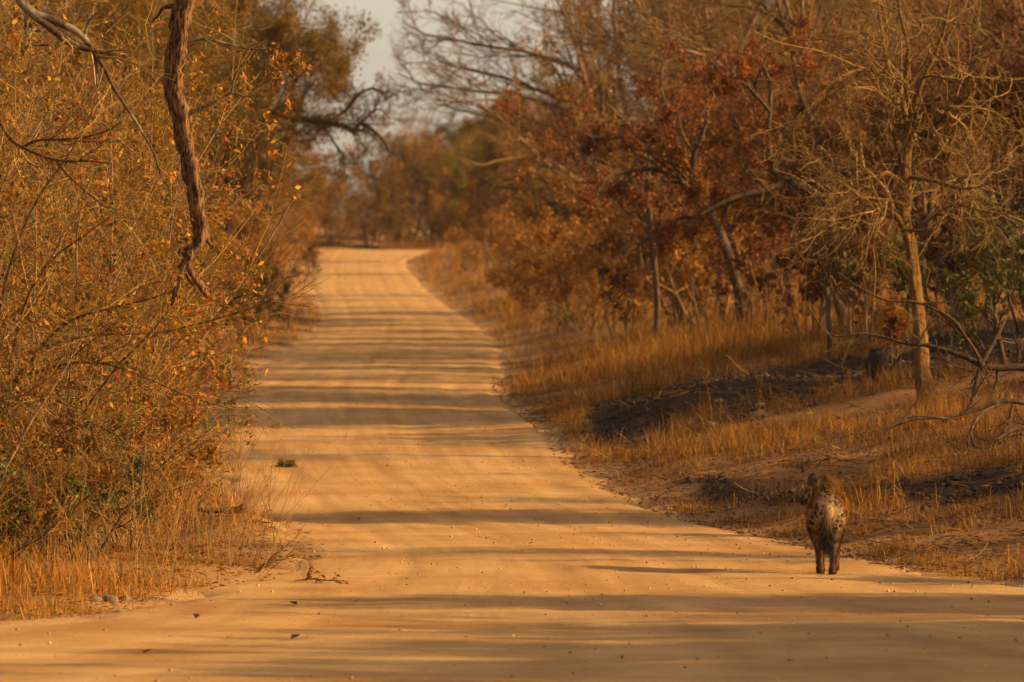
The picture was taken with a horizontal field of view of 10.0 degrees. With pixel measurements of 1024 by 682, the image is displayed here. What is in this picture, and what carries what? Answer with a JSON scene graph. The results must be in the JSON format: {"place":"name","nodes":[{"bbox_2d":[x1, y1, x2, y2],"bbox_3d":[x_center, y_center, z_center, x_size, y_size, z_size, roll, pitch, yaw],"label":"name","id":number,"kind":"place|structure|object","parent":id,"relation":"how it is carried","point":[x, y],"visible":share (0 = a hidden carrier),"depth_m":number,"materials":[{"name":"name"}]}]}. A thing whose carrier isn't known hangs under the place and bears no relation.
{"place":"outdoors","nodes":[
{"label":"outdoors","id":0,"kind":"place"},
{"bbox_2d":[0,429,296,620],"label":"dry grass","id":1,"kind":"structure","parent":0,"point":[81,576],"depth_m":47.85,"materials":[{"name":"plant"}]},
{"bbox_2d":[2,0,940,220],"label":"sky","id":2,"kind":"structure","parent":0,"point":[379,51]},
{"bbox_2d":[0,250,1023,681],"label":"dirt road","id":3,"kind":"structure","parent":0,"point":[392,336],"depth_m":50.10,"materials":[{"name":"compacted dirt"},{"name":"sand"}]},
{"bbox_2d":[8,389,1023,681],"bbox_3d":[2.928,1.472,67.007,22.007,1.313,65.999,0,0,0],"label":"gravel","id":4,"kind":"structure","parent":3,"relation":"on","point":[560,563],"depth_m":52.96,"materials":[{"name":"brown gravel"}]},
{"bbox_2d":[798,472,849,573],"bbox_3d":[2.764,1.626,52.019,0.473,0.926,1.229,0,0,4],"label":"hyena","id":5,"kind":"object","parent":3,"relation":"on","point":[824,499],"visible":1,"depth_m":51.66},
{"bbox_2d":[0,215,1023,627],"bbox_3d":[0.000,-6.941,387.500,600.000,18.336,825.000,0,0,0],"label":"ground","id":6,"kind":"structure","parent":0,"point":[880,401],"depth_m":71.87,"materials":[{"name":"soil"}]},
{"bbox_2d":[0,437,116,567],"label":"dark green shrub","id":7,"kind":"object","parent":6,"relation":"on","point":[62,503],"visible":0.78,"depth_m":48.91,"materials":[{"name":"green plant"}]},
{"bbox_2d":[0,403,121,572],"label":"dry brush shrub","id":8,"kind":"object","parent":6,"relation":"on","point":[37,470],"visible":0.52,"depth_m":49.72,"materials":[{"name":"brown plant"}]},
{"bbox_2d":[0,0,130,456],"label":"thicket shrub","id":9,"kind":"object","parent":6,"relation":"on","point":[15,14],"visible":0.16,"depth_m":66.76,"materials":[{"name":"brown plant"}]},
{"bbox_2d":[0,0,161,477],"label":"thicket shrub","id":10,"kind":"object","parent":6,"relation":"on","point":[16,42],"visible":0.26,"depth_m":59.01,"materials":[{"name":"brown plant"}]},
{"bbox_2d":[0,0,164,446],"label":"thicket shrub","id":11,"kind":"object","parent":6,"relation":"on","point":[85,21],"visible":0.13,"depth_m":72.15,"materials":[{"name":"brown plant"}]},
{"bbox_2d":[0,20,183,337],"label":"thicket shrub","id":12,"kind":"object","parent":6,"relation":"on","point":[66,73],"visible":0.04,"depth_m":86.45,"materials":[{"name":"brown plant"}]},
{"bbox_2d":[4,0,188,329],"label":"thicket shrub","id":13,"kind":"object","parent":6,"relation":"on","point":[129,28],"visible":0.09,"depth_m":109.89,"materials":[{"name":"brown plant"}]},
{"bbox_2d":[0,0,198,573],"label":"thicket shrub","id":14,"kind":"object","parent":6,"relation":"on","point":[40,395],"visible":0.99,"depth_m":48.77,"materials":[{"name":"brown plant"}]},
{"bbox_2d":[0,0,204,434],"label":"thicket shrub","id":15,"kind":"object","parent":6,"relation":"on","point":[139,82],"visible":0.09,"depth_m":81.09,"materials":[{"name":"brown plant"}]},
{"bbox_2d":[15,0,191,209],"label":"lichen tree","id":16,"kind":"object","parent":6,"relation":"on","point":[49,23],"visible":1,"depth_m":47.48,"materials":[{"name":"brown plant"}]},
{"bbox_2d":[2,398,215,562],"bbox_3d":[-3.551,1.260,51.216,1.933,1.580,1.603,-2,1,7],"label":"dark green shrub","id":17,"kind":"object","parent":6,"relation":"on","point":[139,465],"visible":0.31,"depth_m":51.18,"materials":[{"name":"green plant"}]},
{"bbox_2d":[0,0,222,302],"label":"thicket shrub","id":18,"kind":"object","parent":6,"relation":"on","point":[139,120],"visible":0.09,"depth_m":98.54,"materials":[{"name":"brown plant"}]},
{"bbox_2d":[0,0,232,476],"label":"thicket shrub","id":19,"kind":"object","parent":6,"relation":"on","point":[80,24],"visible":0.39,"depth_m":55.41,"materials":[{"name":"brown plant"}]},
{"bbox_2d":[16,376,224,551],"bbox_3d":[-3.591,1.192,54.394,1.683,1.775,2.422,2,-1,-34],"label":"dry brush shrub","id":20,"kind":"object","parent":6,"relation":"on","point":[212,450],"visible":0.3,"depth_m":54.31,"materials":[{"name":"brown plant"}]},
{"bbox_2d":[0,0,253,289],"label":"round crowned tree","id":21,"kind":"object","parent":6,"relation":"on","point":[162,35],"visible":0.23,"depth_m":129.48,"materials":[{"name":"brown plant"}]},
{"bbox_2d":[0,0,255,271],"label":"round crowned tree","id":22,"kind":"object","parent":6,"relation":"on","point":[211,64],"depth_m":155.59,"materials":[{"name":"brown plant"}]},
{"bbox_2d":[0,25,275,548],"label":"thicket shrub","id":23,"kind":"object","parent":6,"relation":"on","point":[197,294],"visible":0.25,"depth_m":56.90,"materials":[{"name":"brown plant"}]},
{"bbox_2d":[0,34,283,561],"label":"thicket shrub","id":24,"kind":"object","parent":6,"relation":"on","point":[204,356],"visible":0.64,"depth_m":52.23,"materials":[{"name":"brown plant"}]},
{"bbox_2d":[2,163,281,522],"bbox_3d":[-4.421,0.160,60.338,4.409,4.220,5.371,0,0,-15],"label":"thicket shrub","id":25,"kind":"object","parent":6,"relation":"on","point":[203,413],"visible":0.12,"depth_m":61.22,"materials":[{"name":"brown plant"}]},
{"bbox_2d":[0,65,296,497],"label":"thicket shrub","id":26,"kind":"object","parent":6,"relation":"on","point":[263,111],"visible":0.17,"depth_m":64.59,"materials":[{"name":"brown plant"}]},
{"bbox_2d":[0,0,318,532],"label":"thicket shrub","id":27,"kind":"object","parent":6,"relation":"on","point":[296,60],"visible":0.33,"depth_m":60.55,"materials":[{"name":"brown plant"}]},
{"bbox_2d":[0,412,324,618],"bbox_3d":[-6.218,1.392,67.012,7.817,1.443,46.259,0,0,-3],"label":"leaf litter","id":28,"kind":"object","parent":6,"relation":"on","point":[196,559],"visible":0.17,"depth_m":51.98,"materials":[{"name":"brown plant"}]},
{"bbox_2d":[0,59,327,579],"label":"arching shrub","id":29,"kind":"object","parent":6,"relation":"on","point":[57,160],"visible":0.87,"depth_m":49.91,"materials":[{"name":"brown plant"}]},
{"bbox_2d":[0,407,332,593],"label":"dry stalks","id":30,"kind":"object","parent":6,"relation":"on","point":[192,489],"visible":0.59,"depth_m":52.05,"materials":[{"name":"beige plant"}]},
{"bbox_2d":[85,239,329,436],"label":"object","id":31,"kind":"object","parent":6,"relation":"on","point":[289,319],"depth_m":169.91,"materials":[{"name":"plant"}]},
{"bbox_2d":[142,196,283,329],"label":"dry brush shrub","id":32,"kind":"object","parent":6,"relation":"on","point":[256,227],"visible":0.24,"depth_m":159.32,"materials":[{"name":"brown plant"}]},
{"bbox_2d":[148,0,284,306],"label":"dead tree","id":33,"kind":"object","parent":6,"relation":"on","point":[176,51],"visible":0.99,"depth_m":49.15,"materials":[{"name":"brown wood"}]},
{"bbox_2d":[171,195,327,312],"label":"dry brush shrub","id":34,"kind":"object","parent":6,"relation":"on","point":[310,251],"visible":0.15,"depth_m":194.55,"materials":[{"name":"brown plant"}]},
{"bbox_2d":[93,0,414,319],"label":"round crowned tree","id":35,"kind":"object","parent":6,"relation":"on","point":[322,46],"visible":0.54,"depth_m":176.55,"materials":[{"name":"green plant"}]},
{"bbox_2d":[203,246,322,340],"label":"dark green shrub","id":36,"kind":"object","parent":6,"relation":"on","point":[286,289],"visible":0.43,"depth_m":142.93,"materials":[{"name":"green plant"}]},
{"bbox_2d":[170,0,366,283],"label":"round crowned tree","id":37,"kind":"object","parent":6,"relation":"on","point":[278,171],"visible":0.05,"depth_m":200.42,"materials":[{"name":"brown plant"}]},
{"bbox_2d":[213,181,326,283],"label":"dry brush shrub","id":38,"kind":"object","parent":6,"relation":"on","point":[310,231],"visible":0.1,"depth_m":261.39,"materials":[{"name":"brown plant"}]},
{"bbox_2d":[249,157,333,254],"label":"dry brush shrub","id":39,"kind":"object","parent":6,"relation":"on","point":[305,213],"visible":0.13,"depth_m":343.51,"materials":[{"name":"brown plant"}]},
{"bbox_2d":[317,180,371,248],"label":"thicket shrub","id":40,"kind":"object","parent":6,"relation":"on","point":[344,223],"visible":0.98,"depth_m":407.50,"materials":[{"name":"brown plant"}]},
{"bbox_2d":[317,173,423,247],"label":"thicket shrub","id":41,"kind":"object","parent":6,"relation":"on","point":[383,217],"visible":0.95,"depth_m":408.25,"materials":[{"name":"brown plant"}]},
{"bbox_2d":[329,177,421,247],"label":"dry brush shrub","id":42,"kind":"object","parent":6,"relation":"on","point":[364,227],"visible":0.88,"depth_m":410.02,"materials":[{"name":"brown plant"}]},
{"bbox_2d":[350,121,421,241],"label":"round crowned tree","id":43,"kind":"object","parent":6,"relation":"on","point":[397,137],"visible":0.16,"depth_m":432.32,"materials":[{"name":"brown plant"}]},
{"bbox_2d":[322,131,451,244],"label":"dry brush shrub","id":44,"kind":"object","parent":6,"relation":"on","point":[376,172],"visible":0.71,"depth_m":412.12,"materials":[{"name":"brown plant"}]},
{"bbox_2d":[342,133,462,247],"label":"thicket shrub","id":45,"kind":"object","parent":6,"relation":"on","point":[406,221],"visible":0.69,"depth_m":409.79,"materials":[{"name":"brown plant"}]},
{"bbox_2d":[375,224,488,249],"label":"dry grass","id":46,"kind":"structure","parent":6,"relation":"on","point":[410,246],"depth_m":406.32,"materials":[{"name":"plant"}]},
{"bbox_2d":[384,106,480,246],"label":"thicket shrub","id":47,"kind":"object","parent":6,"relation":"on","point":[430,182],"visible":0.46,"depth_m":410.55,"materials":[{"name":"brown plant"}]},
{"bbox_2d":[379,147,488,246],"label":"dry brush shrub","id":48,"kind":"object","parent":6,"relation":"on","point":[416,177],"visible":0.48,"depth_m":410.32,"materials":[{"name":"brown plant"}]},
{"bbox_2d":[380,105,493,233],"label":"round crowned tree","id":49,"kind":"object","parent":6,"relation":"on","point":[402,138],"visible":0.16,"depth_m":428.01,"materials":[{"name":"brown plant"}]},
{"bbox_2d":[420,121,508,247],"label":"green crowned tree","id":50,"kind":"object","parent":6,"relation":"on","point":[462,179],"visible":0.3,"depth_m":334.97,"materials":[{"name":"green plant"}]},
{"bbox_2d":[400,118,528,238],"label":"dry brush shrub","id":51,"kind":"object","parent":6,"relation":"on","point":[421,143],"visible":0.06,"depth_m":412.88,"materials":[{"name":"brown plant"}]},
{"bbox_2d":[421,163,524,261],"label":"dry brush shrub","id":52,"kind":"object","parent":6,"relation":"on","point":[472,185],"visible":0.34,"depth_m":299.59,"materials":[{"name":"brown plant"}]},
{"bbox_2d":[442,174,547,282],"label":"dry brush shrub","id":53,"kind":"object","parent":6,"relation":"on","point":[463,235],"visible":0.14,"depth_m":249.31,"materials":[{"name":"brown plant"}]},
{"bbox_2d":[456,78,554,224],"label":"round crowned tree","id":54,"kind":"object","parent":6,"relation":"on","point":[492,155],"visible":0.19,"depth_m":299.64,"materials":[{"name":"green plant"}]},
{"bbox_2d":[455,197,616,320],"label":"dry brush shrub","id":55,"kind":"object","parent":6,"relation":"on","point":[527,239],"visible":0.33,"depth_m":169.82,"materials":[{"name":"brown plant"}]},
{"bbox_2d":[466,19,663,261],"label":"bare twiggy tree","id":56,"kind":"object","parent":6,"relation":"on","point":[508,185],"visible":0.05,"depth_m":205.22,"materials":[{"name":"brown plant"}]},
{"bbox_2d":[481,203,663,338],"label":"dry brush shrub","id":57,"kind":"object","parent":6,"relation":"on","point":[546,235],"visible":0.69,"depth_m":133.84,"materials":[{"name":"brown plant"}]},
{"bbox_2d":[502,48,647,270],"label":"round crowned tree","id":58,"kind":"object","parent":6,"relation":"on","point":[554,155],"visible":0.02,"depth_m":240.19,"materials":[{"name":"brown plant"}]},
{"bbox_2d":[494,158,670,315],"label":"dry brush shrub","id":59,"kind":"object","parent":6,"relation":"on","point":[515,241],"visible":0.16,"depth_m":151.36,"materials":[{"name":"brown plant"}]},
{"bbox_2d":[587,208,651,338],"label":"rust leaved sapling","id":60,"kind":"object","parent":6,"relation":"on","point":[614,280],"visible":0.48,"depth_m":126.26,"materials":[{"name":"brown plant"}]},
{"bbox_2d":[548,183,701,323],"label":"dry brush shrub","id":61,"kind":"object","parent":6,"relation":"on","point":[584,258],"visible":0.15,"depth_m":140.34,"materials":[{"name":"brown plant"}]},
{"bbox_2d":[378,0,882,294],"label":"bare twiggy tree","id":62,"kind":"object","parent":6,"relation":"on","point":[494,91],"visible":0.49,"depth_m":175.72,"materials":[{"name":"brown plant"}]},
{"bbox_2d":[391,0,889,178],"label":"bare twiggy tree","id":63,"kind":"object","parent":6,"relation":"on","point":[546,92],"visible":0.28,"depth_m":188.40,"materials":[{"name":"brown plant"}]},
{"bbox_2d":[576,50,706,336],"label":"slim trunk tree","id":64,"kind":"object","parent":6,"relation":"on","point":[649,214],"visible":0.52,"depth_m":119.95,"materials":[{"name":"rust red leaf"},{"name":"brown twig"},{"name":"dark bark"}]},
{"bbox_2d":[491,55,802,327],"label":"rust leaved tree","id":65,"kind":"object","parent":6,"relation":"on","point":[509,107],"visible":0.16,"depth_m":124.06,"materials":[{"name":"brown plant"}]},
{"bbox_2d":[456,0,838,302],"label":"bare twiggy tree","id":66,"kind":"object","parent":6,"relation":"on","point":[545,195],"visible":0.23,"depth_m":166.29,"materials":[{"name":"brown plant"}]},
{"bbox_2d":[553,36,749,333],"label":"arched limb tree","id":67,"kind":"object","parent":6,"relation":"on","point":[676,169],"visible":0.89,"depth_m":104.92,"materials":[{"name":"brown plant"}]},
{"bbox_2d":[570,134,778,324],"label":"dry brush shrub","id":68,"kind":"object","parent":6,"relation":"on","point":[688,303],"visible":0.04,"depth_m":125.55,"materials":[{"name":"brown plant"}]},
{"bbox_2d":[588,102,794,326],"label":"dry brush shrub","id":69,"kind":"object","parent":6,"relation":"on","point":[690,291],"visible":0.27,"depth_m":121.64,"materials":[{"name":"brown plant"}]},
{"bbox_2d":[576,0,849,177],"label":"round crowned tree","id":70,"kind":"object","parent":6,"relation":"on","point":[645,106],"visible":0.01,"depth_m":184.79,"materials":[{"name":"brown plant"}]},
{"bbox_2d":[407,236,1021,389],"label":"dry grass","id":71,"kind":"structure","parent":6,"relation":"on","point":[493,310],"depth_m":150.49,"materials":[{"name":"plant"}]},
{"bbox_2d":[675,237,771,334],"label":"rust leaved sapling","id":72,"kind":"object","parent":6,"relation":"on","point":[722,287],"visible":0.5,"depth_m":112.02,"materials":[{"name":"brown plant"}]},
{"bbox_2d":[557,0,899,289],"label":"bare twiggy tree","id":73,"kind":"object","parent":6,"relation":"on","point":[639,23],"visible":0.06,"depth_m":151.69,"materials":[{"name":"brown plant"}]},
{"bbox_2d":[586,0,884,305],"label":"bare twiggy tree","id":74,"kind":"object","parent":6,"relation":"on","point":[680,7],"visible":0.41,"depth_m":144.24,"materials":[{"name":"brown plant"}]},
{"bbox_2d":[649,3,847,326],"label":"grey limb tree","id":75,"kind":"object","parent":6,"relation":"on","point":[722,200],"visible":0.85,"depth_m":97.85,"materials":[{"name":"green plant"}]},
{"bbox_2d":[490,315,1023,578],"bbox_3d":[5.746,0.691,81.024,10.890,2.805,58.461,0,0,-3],"label":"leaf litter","id":76,"kind":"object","parent":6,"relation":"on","point":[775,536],"visible":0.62,"depth_m":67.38,"materials":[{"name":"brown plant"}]},
{"bbox_2d":[722,219,792,333],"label":"rust leaved sapling","id":77,"kind":"object","parent":6,"relation":"on","point":[750,265],"visible":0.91,"depth_m":103.88,"materials":[{"name":"brown plant"}]},
{"bbox_2d":[499,273,1023,585],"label":"dry grass","id":78,"kind":"structure","parent":6,"relation":"on","point":[729,350],"depth_m":77.50,"materials":[{"name":"plant"}]},
{"bbox_2d":[741,193,816,323],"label":"rust leaved sapling","id":79,"kind":"object","parent":6,"relation":"on","point":[776,259],"visible":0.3,"depth_m":107.94,"materials":[{"name":"brown plant"}]},
{"bbox_2d":[535,305,1023,511],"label":"scorched grass","id":80,"kind":"structure","parent":6,"relation":"on","point":[782,370],"depth_m":80.40,"materials":[{"name":"black plant"}]},
{"bbox_2d":[553,0,1023,292],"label":"bare twiggy tree","id":81,"kind":"object","parent":6,"relation":"on","point":[783,20],"visible":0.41,"depth_m":127.07,"materials":[{"name":"brown plant"}]},
{"bbox_2d":[566,320,1023,510],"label":"charred clods","id":82,"kind":"object","parent":6,"relation":"on","point":[974,489],"visible":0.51,"depth_m":80.90,"materials":[{"name":"black soil"}]},
{"bbox_2d":[661,117,948,303],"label":"dry brush shrub","id":83,"kind":"object","parent":6,"relation":"on","point":[748,227],"visible":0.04,"depth_m":118.11,"materials":[{"name":"brown plant"}]},
{"bbox_2d":[772,238,846,341],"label":"rust leaved sapling","id":84,"kind":"object","parent":6,"relation":"on","point":[807,295],"visible":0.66,"depth_m":94.82,"materials":[{"name":"brown plant"}]},
{"bbox_2d":[677,62,947,320],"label":"rust leaved tree","id":85,"kind":"object","parent":6,"relation":"on","point":[737,107],"visible":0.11,"depth_m":113.22,"materials":[{"name":"brown plant"}]},
{"bbox_2d":[792,208,864,361],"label":"forked sapling","id":86,"kind":"object","parent":6,"relation":"on","point":[837,277],"visible":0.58,"depth_m":88.03,"materials":[{"name":"brown plant"}]},
{"bbox_2d":[645,8,1019,315],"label":"rust leaved tree","id":87,"kind":"object","parent":6,"relation":"on","point":[806,24],"visible":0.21,"depth_m":106.64,"materials":[{"name":"brown plant"}]},
{"bbox_2d":[834,209,892,347],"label":"rust leaved sapling","id":88,"kind":"object","parent":6,"relation":"on","point":[841,296],"visible":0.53,"depth_m":91.89,"materials":[{"name":"brown plant"}]},
{"bbox_2d":[725,50,1010,322],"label":"rust leaved tree","id":89,"kind":"object","parent":6,"relation":"on","point":[771,204],"visible":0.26,"depth_m":99.33,"materials":[{"name":"brown plant"}]},
{"bbox_2d":[724,0,1023,405],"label":"pale trunk tree","id":90,"kind":"object","parent":6,"relation":"on","point":[908,116],"visible":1,"depth_m":75.59,"materials":[{"name":"brown plant"}]},
{"bbox_2d":[729,0,1023,327],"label":"rust leaved tree","id":91,"kind":"object","parent":6,"relation":"on","point":[1001,12],"visible":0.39,"depth_m":94.88,"materials":[{"name":"brown plant"}]},
{"bbox_2d":[865,347,901,379],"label":"charred stump","id":92,"kind":"object","parent":6,"relation":"on","point":[875,355],"visible":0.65,"depth_m":81.48,"materials":[{"name":"black wood"}]},
{"bbox_2d":[864,287,913,363],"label":"rust leaved sapling","id":93,"kind":"object","parent":6,"relation":"on","point":[893,329],"visible":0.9,"depth_m":81.93,"materials":[{"name":"brown plant"}]},
{"bbox_2d":[802,272,1023,407],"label":"fallen tree","id":94,"kind":"object","parent":6,"relation":"on","point":[980,363],"visible":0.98,"depth_m":72.91,"materials":[{"name":"brown wood"}]},
{"bbox_2d":[826,0,1023,301],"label":"bare twiggy tree","id":95,"kind":"object","parent":6,"relation":"on","point":[1020,3],"visible":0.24,"depth_m":110.82,"materials":[{"name":"brown plant"}]},
{"bbox_2d":[833,382,1023,462],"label":"brush pile","id":96,"kind":"object","parent":6,"relation":"on","point":[1007,434],"visible":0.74,"depth_m":66.69,"materials":[{"name":"brown plant"}]},
{"bbox_2d":[838,190,1023,363],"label":"dark green shrub","id":97,"kind":"object","parent":6,"relation":"on","point":[1007,255],"visible":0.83,"depth_m":79.86,"materials":[{"name":"green plant"}]},
{"bbox_2d":[847,0,1017,291],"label":"bare twiggy tree","id":98,"kind":"object","parent":6,"relation":"on","point":[932,4],"visible":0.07,"depth_m":123.41,"materials":[{"name":"brown plant"}]},
{"bbox_2d":[895,190,1009,337],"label":"rust leaved sapling","id":99,"kind":"object","parent":6,"relation":"on","point":[953,265],"visible":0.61,"depth_m":87.93,"materials":[{"name":"brown plant"}]},
{"bbox_2d":[912,181,1023,324],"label":"rust leaved sapling","id":100,"kind":"object","parent":6,"relation":"on","point":[974,243],"visible":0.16,"depth_m":95.95,"materials":[{"name":"brown plant"}]},
{"bbox_2d":[939,29,1023,309],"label":"rust leaved tree","id":101,"kind":"object","parent":6,"relation":"on","point":[999,89],"visible":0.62,"depth_m":87.29,"materials":[{"name":"brown plant"}]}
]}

